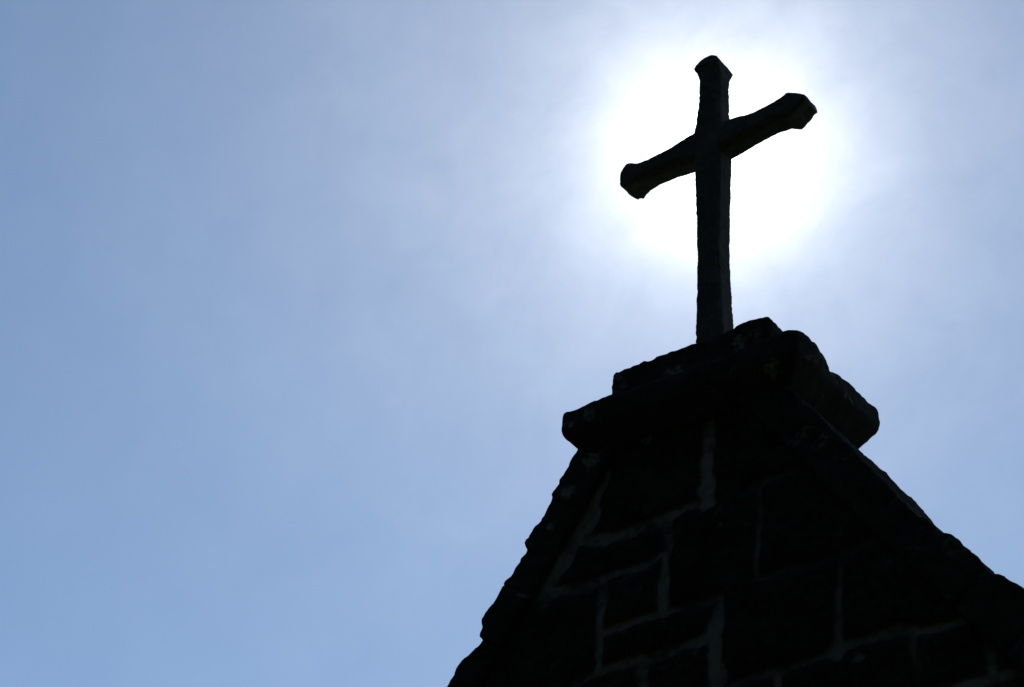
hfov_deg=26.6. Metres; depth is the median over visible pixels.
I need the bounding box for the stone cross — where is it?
[620,55,817,342]
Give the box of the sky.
[0,0,1023,686]
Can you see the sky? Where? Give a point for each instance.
(305, 305)
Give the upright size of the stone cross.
1.454 m
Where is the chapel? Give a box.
[447,317,1023,686]
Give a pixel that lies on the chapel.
(735, 507)

